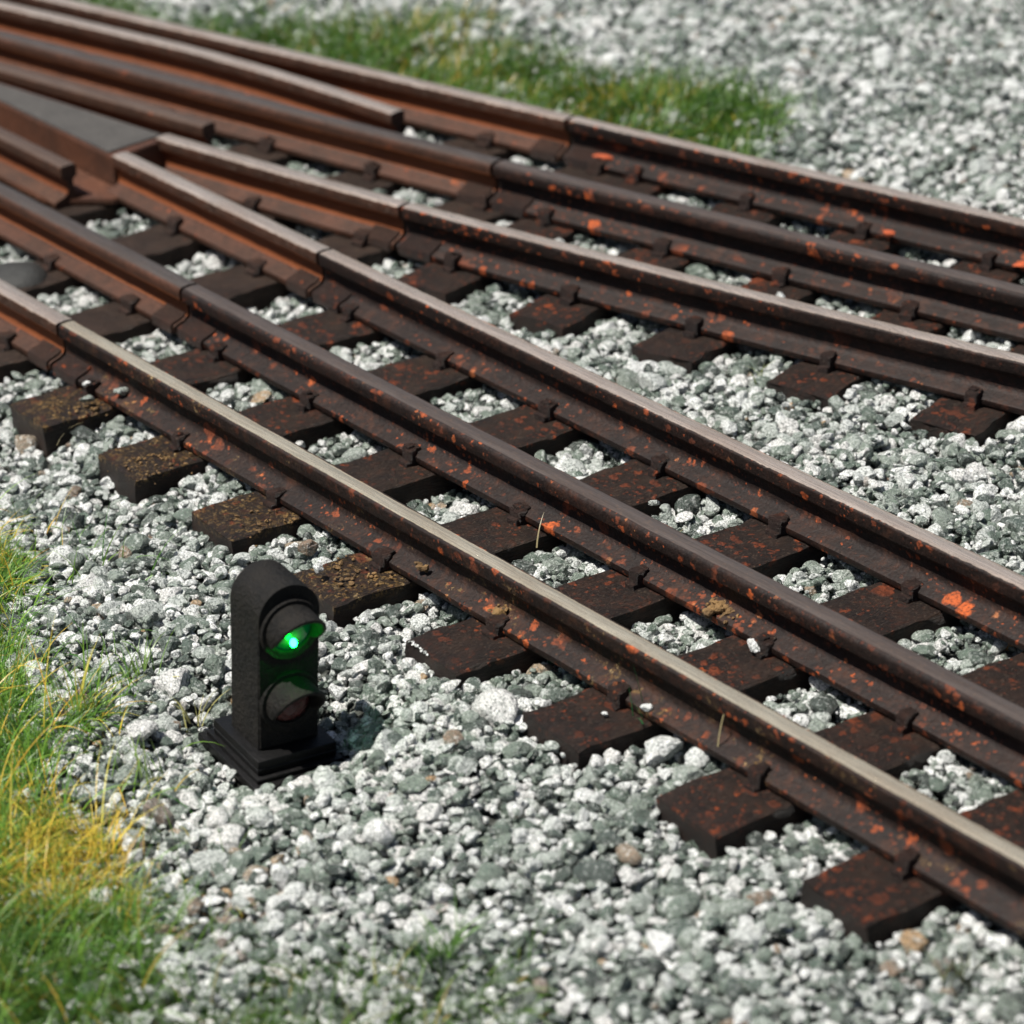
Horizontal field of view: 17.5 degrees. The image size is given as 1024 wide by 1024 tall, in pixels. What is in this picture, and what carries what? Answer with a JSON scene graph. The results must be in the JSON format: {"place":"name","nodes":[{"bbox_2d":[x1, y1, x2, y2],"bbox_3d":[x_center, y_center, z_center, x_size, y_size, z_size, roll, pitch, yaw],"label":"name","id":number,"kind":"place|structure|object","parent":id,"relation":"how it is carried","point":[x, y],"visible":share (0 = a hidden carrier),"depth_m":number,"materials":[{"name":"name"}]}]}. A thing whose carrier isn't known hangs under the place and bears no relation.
{"place":"outdoors","nodes":[
{"label":"outdoors","id":0,"kind":"place"},
{"bbox_2d":[0,0,1023,1023],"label":"ground","id":1,"kind":"structure","parent":0,"point":[360,713],"depth_m":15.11,"materials":[{"name":"grey gravel"}]},
{"bbox_2d":[0,261,47,288],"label":"flat stone","id":2,"kind":"object","parent":1,"relation":"on","point":[20,274],"visible":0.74,"depth_m":21.30,"materials":[{"name":"grey stone"}]},
{"bbox_2d":[0,477,212,1023],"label":"grass fibre","id":3,"kind":"object","parent":1,"relation":"on","point":[13,768],"depth_m":14.81,"materials":[{"name":"plant"}]},
{"bbox_2d":[0,108,219,189],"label":"sleeper","id":4,"kind":"object","parent":1,"relation":"on","point":[15,188],"visible":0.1,"depth_m":23.12,"materials":[{"name":"brown wood"}]},
{"bbox_2d":[10,302,394,459],"bbox_3d":[-1.695,-0.853,20.125,2.748,0.466,0.483,-19,30,-28],"label":"sleeper","id":5,"kind":"object","parent":1,"relation":"on","point":[203,371],"visible":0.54,"depth_m":19.83,"materials":[{"name":"wood"}]},
{"bbox_2d":[32,400,107,418],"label":"moss","id":6,"kind":"object","parent":5,"relation":"on","point":[86,406],"visible":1,"depth_m":19.43,"materials":[{"name":"brown plant"}]},
{"bbox_2d":[82,381,90,386],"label":"pebble","id":7,"kind":"object","parent":5,"relation":"on","point":[86,383],"visible":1,"depth_m":19.54,"materials":[{"name":"stone"}]},
{"bbox_2d":[79,395,94,402],"bbox_3d":[-2.497,-0.666,19.470,0.086,0.046,0.066,-21,31,-31],"label":"pebble","id":8,"kind":"object","parent":5,"relation":"on","point":[87,398],"visible":1,"depth_m":19.45,"materials":[{"name":"stone"}]},
{"bbox_2d":[52,321,1023,937],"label":"rail","id":9,"kind":"object","parent":5,"relation":"on","point":[962,857],"visible":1,"depth_m":16.23,"materials":[{"name":"metal"}]},
{"bbox_2d":[113,387,128,395],"bbox_3d":[-2.284,-0.709,19.421,0.095,0.055,0.071,-21,31,-31],"label":"pebble","id":10,"kind":"object","parent":9,"relation":"on","point":[123,391],"visible":1,"depth_m":19.40,"materials":[{"name":"stone"}]},
{"bbox_2d":[414,561,428,572],"bbox_3d":[-0.478,0.281,17.209,0.065,0.050,0.135,-15,28,-21],"label":"crumb","id":11,"kind":"object","parent":9,"relation":"on","point":[419,566],"visible":1,"depth_m":17.17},
{"bbox_2d":[487,604,508,614],"bbox_3d":[-0.069,0.499,16.745,0.089,0.048,0.103,-21,31,-31],"label":"crumb","id":12,"kind":"object","parent":9,"relation":"on","point":[496,611],"visible":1,"depth_m":16.72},
{"bbox_2d":[640,703,652,711],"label":"pebble","id":13,"kind":"object","parent":9,"relation":"on","point":[648,707],"visible":1,"depth_m":15.81,"materials":[{"name":"stone"}]},
{"bbox_2d":[717,714,723,746],"bbox_3d":[0.984,0.977,15.451,0.009,0.238,0.100,19,34,38],"label":"straw","id":14,"kind":"object","parent":9,"relation":"attached to","point":[719,732],"visible":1,"depth_m":15.45,"materials":[{"name":"beige plant"}]},
{"bbox_2d":[177,285,1023,789],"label":"rail","id":15,"kind":"object","parent":5,"relation":"on","point":[971,721],"visible":0.99,"depth_m":17.16,"materials":[{"name":"metal"}]},
{"bbox_2d":[702,598,729,617],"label":"moss clump","id":16,"kind":"object","parent":15,"relation":"on","point":[716,607],"visible":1,"depth_m":16.63,"materials":[{"name":"beige plant"}]},
{"bbox_2d":[719,607,738,623],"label":"moss clump","id":17,"kind":"object","parent":15,"relation":"on","point":[729,610],"visible":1,"depth_m":16.61,"materials":[{"name":"beige plant"}]},
{"bbox_2d":[312,249,1023,650],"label":"rail","id":18,"kind":"object","parent":5,"relation":"on","point":[972,589],"visible":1,"depth_m":18.08,"materials":[{"name":"metal"}]},
{"bbox_2d":[0,124,420,247],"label":"sleeper","id":19,"kind":"object","parent":1,"relation":"on","point":[86,214],"visible":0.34,"depth_m":22.85,"materials":[{"name":"brown wood"}]},
{"bbox_2d":[0,83,164,204],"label":"frog","id":20,"kind":"object","parent":19,"relation":"on","point":[89,144],"visible":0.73,"depth_m":22.98},
{"bbox_2d":[0,127,86,208],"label":"wing rail","id":21,"kind":"object","parent":20,"relation":"on","point":[49,176],"visible":1,"depth_m":22.65,"materials":[{"name":"brown metal"}]},
{"bbox_2d":[0,63,215,146],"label":"wing rail","id":22,"kind":"object","parent":20,"relation":"on","point":[156,119],"visible":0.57,"depth_m":23.54,"materials":[{"name":"brown metal"}]},
{"bbox_2d":[0,1,404,133],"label":"check rail","id":23,"kind":"object","parent":19,"relation":"on","point":[193,63],"visible":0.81,"depth_m":24.42,"materials":[{"name":"brown metal"}]},
{"bbox_2d":[198,559,347,790],"bbox_3d":[-1.140,0.750,16.040,0.530,1.015,0.659,-14,30,-28],"label":"ground signal","id":24,"kind":"object","parent":1,"relation":"on","point":[269,729],"visible":0.98,"depth_m":15.93,"materials":[{"name":"plastic"}]},
{"bbox_2d":[19,132,530,299],"bbox_3d":[-1.838,-1.878,22.210,5.273,0.471,0.456,-20,31,-29],"label":"sleeper","id":25,"kind":"object","parent":1,"relation":"on","point":[170,244],"visible":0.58,"depth_m":21.89,"materials":[{"name":"wood"}]},
{"bbox_2d":[0,491,568,1023],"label":"grass","id":26,"kind":"structure","parent":1,"relation":"on","point":[82,927],"depth_m":14.74,"materials":[{"name":"green plant"}]},
{"bbox_2d":[98,350,489,503],"bbox_3d":[-1.088,-0.533,19.410,2.731,0.454,0.482,-19,30,-28],"label":"sleeper","id":27,"kind":"object","parent":1,"relation":"on","point":[427,378],"visible":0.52,"depth_m":19.12,"materials":[{"name":"wood"}]},
{"bbox_2d":[107,451,198,484],"bbox_3d":[-1.977,-0.263,18.690,0.458,0.024,0.413,14,31,31],"label":"moss","id":28,"kind":"object","parent":27,"relation":"on","point":[155,465],"visible":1,"depth_m":18.73,"materials":[{"name":"brown plant"}]},
{"bbox_2d":[0,156,616,386],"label":"sleeper","id":29,"kind":"object","parent":1,"relation":"on","point":[250,284],"visible":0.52,"depth_m":21.08,"materials":[{"name":"brown wood"}]},
{"bbox_2d":[0,280,72,370],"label":"rail","id":30,"kind":"object","parent":29,"relation":"on","point":[33,324],"visible":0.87,"depth_m":20.18,"materials":[{"name":"brown metal"}]},
{"bbox_2d":[0,183,197,333],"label":"rail","id":31,"kind":"object","parent":29,"relation":"on","point":[105,265],"visible":0.94,"depth_m":21.13,"materials":[{"name":"brown metal"}]},
{"bbox_2d":[108,151,330,298],"bbox_3d":[-1.913,-1.906,21.687,0.301,0.298,2.467,-21,31,-31],"label":"rail","id":32,"kind":"object","parent":29,"relation":"on","point":[230,229],"visible":0.97,"depth_m":21.58,"materials":[{"name":"brown metal"}]},
{"bbox_2d":[0,30,502,205],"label":"rail","id":33,"kind":"object","parent":29,"relation":"on","point":[463,176],"visible":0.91,"depth_m":23.20,"materials":[{"name":"brown metal"}]},
{"bbox_2d":[156,134,409,251],"bbox_3d":[-1.548,-2.154,22.139,2.310,0.299,0.302,19,34,38],"label":"rail","id":34,"kind":"object","parent":29,"relation":"on","point":[331,206],"visible":0.95,"depth_m":22.00,"materials":[{"name":"brown metal"}]},
{"bbox_2d":[562,116,1023,273],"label":"rail","id":35,"kind":"object","parent":29,"relation":"on","point":[960,231],"visible":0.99,"depth_m":21.48,"materials":[{"name":"metal"}]},
{"bbox_2d":[592,154,612,160],"bbox_3d":[0.621,-2.403,22.528,0.170,0.056,0.072,13,31,30],"label":"rust flake","id":36,"kind":"object","parent":35,"relation":"on","point":[606,157],"visible":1,"depth_m":22.49,"materials":[{"name":"orange metal"}]},
{"bbox_2d":[883,230,894,237],"bbox_3d":[2.384,-1.760,20.984,0.075,0.054,0.095,-2,26,4],"label":"rust flake","id":37,"kind":"object","parent":35,"relation":"on","point":[889,233],"visible":1,"depth_m":20.95,"materials":[{"name":"orange metal"}]},
{"bbox_2d":[1013,261,1023,267],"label":"rust flake","id":38,"kind":"object","parent":35,"relation":"on","point":[1020,264],"visible":1,"depth_m":20.45,"materials":[{"name":"orange metal"}]},
{"bbox_2d":[191,398,598,555],"bbox_3d":[-0.496,-0.212,18.678,2.716,0.457,0.482,-19,30,-28],"label":"sleeper","id":39,"kind":"object","parent":1,"relation":"on","point":[404,477],"visible":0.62,"depth_m":18.43,"materials":[{"name":"wood"}]},
{"bbox_2d":[230,510,297,546],"bbox_3d":[-1.318,0.059,17.963,0.423,0.022,0.395,-21,31,-31],"label":"moss","id":40,"kind":"object","parent":39,"relation":"on","point":[266,520],"visible":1,"depth_m":17.98,"materials":[{"name":"brown plant"}]},
{"bbox_2d":[76,0,823,161],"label":"grass","id":41,"kind":"structure","parent":1,"relation":"on","point":[666,97],"depth_m":24.26,"materials":[{"name":"green plant"}]},
{"bbox_2d":[405,886,497,968],"bbox_3d":[-0.294,1.777,14.276,0.447,0.325,0.404,-21,31,-31],"label":"grass tuft","id":42,"kind":"object","parent":1,"relation":"on","point":[454,944],"visible":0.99,"depth_m":14.27,"materials":[{"name":"green plant"}]},
{"bbox_2d":[295,453,718,628],"bbox_3d":[0.102,0.127,17.926,2.720,0.452,0.481,-19,30,-28],"label":"sleeper","id":43,"kind":"object","parent":1,"relation":"on","point":[511,536],"visible":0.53,"depth_m":17.67,"materials":[{"name":"wood"}]},
{"bbox_2d":[313,563,323,573],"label":"pebble","id":44,"kind":"object","parent":43,"relation":"on","point":[318,567],"visible":1,"depth_m":17.30,"materials":[{"name":"stone"}]},
{"bbox_2d":[302,555,392,594],"bbox_3d":[-0.845,0.326,17.362,0.462,0.026,0.401,-21,31,-31],"label":"moss","id":45,"kind":"object","parent":43,"relation":"on","point":[351,583],"visible":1,"depth_m":17.34,"materials":[{"name":"brown plant"}]},
{"bbox_2d":[0,354,1023,890],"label":"ballast","id":46,"kind":"structure","parent":1,"relation":"on","point":[484,704],"depth_m":16.61,"materials":[{"name":"gravel"}]},
{"bbox_2d":[29,634,119,718],"bbox_3d":[-2.150,0.841,16.309,0.485,0.429,0.424,-5,26,-4],"label":"grass tuft","id":47,"kind":"object","parent":46,"relation":"on","point":[82,684],"visible":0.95,"depth_m":16.39,"materials":[{"name":"green plant"}]},
{"bbox_2d":[101,634,160,676],"bbox_3d":[-1.933,0.672,16.766,0.278,0.311,0.385,2,27,12],"label":"grass tuft","id":48,"kind":"object","parent":46,"relation":"on","point":[144,666],"visible":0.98,"depth_m":16.76,"materials":[{"name":"green plant"}]},
{"bbox_2d":[123,734,162,784],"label":"grass tuft","id":49,"kind":"object","parent":46,"relation":"on","point":[141,772],"visible":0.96,"depth_m":15.87,"materials":[{"name":"green plant"}]},
{"bbox_2d":[173,690,227,731],"bbox_3d":[-1.561,0.954,16.390,0.314,0.240,0.166,5,28,17],"label":"grass tuft","id":50,"kind":"object","parent":46,"relation":"on","point":[184,712],"visible":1,"depth_m":16.41,"materials":[{"name":"plant"}]},
{"bbox_2d":[297,539,317,555],"bbox_3d":[-1.090,0.184,17.648,0.091,0.099,0.106,-21,31,-31],"label":"pebble","id":51,"kind":"object","parent":46,"relation":"on","point":[308,547],"visible":1,"depth_m":17.62,"materials":[{"name":"stone"}]},
{"bbox_2d":[422,740,450,770],"bbox_3d":[-0.349,1.161,15.849,0.156,0.117,0.231,1,27,10],"label":"pebble","id":52,"kind":"object","parent":46,"relation":"on","point":[432,745],"visible":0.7,"depth_m":15.82,"materials":[{"name":"stone"}]},
{"bbox_2d":[536,513,543,547],"bbox_3d":[0.148,0.095,17.497,0.009,0.152,0.123,7,28,21],"label":"straw","id":53,"kind":"object","parent":46,"relation":"on","point":[538,534],"visible":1,"depth_m":17.48,"materials":[{"name":"beige plant"}]},
{"bbox_2d":[648,500,659,505],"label":"pebble","id":54,"kind":"object","parent":46,"relation":"on","point":[653,502],"visible":1,"depth_m":17.72,"materials":[{"name":"stone"}]},
{"bbox_2d":[645,735,683,764],"bbox_3d":[0.722,1.115,15.714,0.205,0.122,0.138,-21,31,-31],"label":"pebble","id":55,"kind":"object","parent":46,"relation":"on","point":[667,747],"visible":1,"depth_m":15.67,"materials":[{"name":"stone"}]},
{"bbox_2d":[684,746,709,768],"bbox_3d":[0.864,1.163,15.579,0.125,0.111,0.126,-21,31,-31],"label":"pebble","id":56,"kind":"object","parent":46,"relation":"on","point":[697,757],"visible":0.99,"depth_m":15.55,"materials":[{"name":"stone"}]},
{"bbox_2d":[743,361,773,383],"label":"weed","id":57,"kind":"object","parent":46,"relation":"on","point":[758,373],"visible":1,"depth_m":19.35,"materials":[{"name":"green plant"}]},
{"bbox_2d":[397,165,675,304],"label":"sleeper","id":58,"kind":"object","parent":1,"relation":"on","point":[448,281],"visible":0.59,"depth_m":21.10,"materials":[{"name":"wood"}]},
{"bbox_2d":[396,203,1023,415],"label":"rail","id":59,"kind":"object","parent":58,"relation":"on","point":[912,358],"visible":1,"depth_m":19.83,"materials":[{"name":"metal"}]},
{"bbox_2d":[489,160,1023,342],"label":"rail","id":60,"kind":"object","parent":58,"relation":"on","point":[968,301],"visible":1,"depth_m":20.64,"materials":[{"name":"metal"}]},
{"bbox_2d":[406,513,829,690],"bbox_3d":[0.734,0.444,17.223,2.726,0.443,0.480,-19,30,-28],"label":"sleeper","id":61,"kind":"object","parent":1,"relation":"on","point":[463,651],"visible":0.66,"depth_m":16.95,"materials":[{"name":"wood"}]},
{"bbox_2d":[629,666,643,724],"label":"weed","id":62,"kind":"object","parent":1,"relation":"on","point":[635,705],"visible":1,"depth_m":15.87,"materials":[{"name":"green plant"}]},
{"bbox_2d":[509,192,800,344],"bbox_3d":[1.056,-1.598,21.286,0.453,0.452,2.825,18,34,37],"label":"sleeper","id":63,"kind":"object","parent":1,"relation":"on","point":[565,313],"visible":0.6,"depth_m":20.48,"materials":[{"name":"wood"}]},
{"bbox_2d":[526,580,963,771],"bbox_3d":[1.344,0.754,16.499,2.769,0.461,0.487,-19,30,-28],"label":"sleeper","id":64,"kind":"object","parent":1,"relation":"on","point":[580,729],"visible":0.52,"depth_m":16.21,"materials":[{"name":"wood"}]},
{"bbox_2d":[747,638,759,652],"bbox_3d":[1.201,0.661,16.358,0.067,0.060,0.094,-8,27,-9],"label":"pebble","id":65,"kind":"object","parent":64,"relation":"on","point":[753,646],"visible":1,"depth_m":16.33,"materials":[{"name":"stone"}]},
{"bbox_2d":[632,221,910,374],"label":"sleeper","id":66,"kind":"object","parent":1,"relation":"on","point":[690,348],"visible":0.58,"depth_m":19.92,"materials":[{"name":"wood"}]},
{"bbox_2d":[776,292,785,297],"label":"pebble","id":67,"kind":"object","parent":66,"relation":"on","point":[780,294],"visible":0.46,"depth_m":20.09,"materials":[{"name":"stone"}]},
{"bbox_2d":[654,650,1023,858],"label":"sleeper","id":68,"kind":"object","parent":1,"relation":"on","point":[714,814],"visible":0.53,"depth_m":15.27,"materials":[{"name":"wood"}]},
{"bbox_2d":[766,251,1023,411],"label":"sleeper","id":69,"kind":"object","parent":1,"relation":"on","point":[824,380],"visible":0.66,"depth_m":19.36,"materials":[{"name":"wood"}]},
{"bbox_2d":[802,789,1023,951],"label":"sleeper","id":70,"kind":"object","parent":1,"relation":"on","point":[873,898],"visible":0.52,"depth_m":14.45,"materials":[{"name":"wood"}]},
{"bbox_2d":[925,939,986,987],"bbox_3d":[1.853,1.878,13.854,0.289,0.203,0.186,4,27,16],"label":"grass tuft","id":71,"kind":"object","parent":1,"relation":"on","point":[957,973],"visible":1,"depth_m":13.86,"materials":[{"name":"plant"}]},
{"bbox_2d":[909,342,1023,446],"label":"sleeper","id":72,"kind":"object","parent":1,"relation":"on","point":[969,416],"visible":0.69,"depth_m":18.71,"materials":[{"name":"wood"}]},
{"bbox_2d":[962,330,974,342],"bbox_3d":[2.716,-1.040,19.742,0.080,0.088,0.110,3,27,13],"label":"pebble","id":73,"kind":"object","parent":1,"relation":"on","point":[968,335],"visible":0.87,"depth_m":19.71,"materials":[{"name":"stone"}]},
{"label":"sleeper","id":74,"kind":"object","parent":1,"relation":"on","visible":0},
{"bbox_2d":[0,0,574,162],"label":"rail","id":75,"kind":"object","parent":74,"relation":"on","point":[536,132],"visible":0.69,"depth_m":23.60,"materials":[{"name":"brown metal"}]}
]}

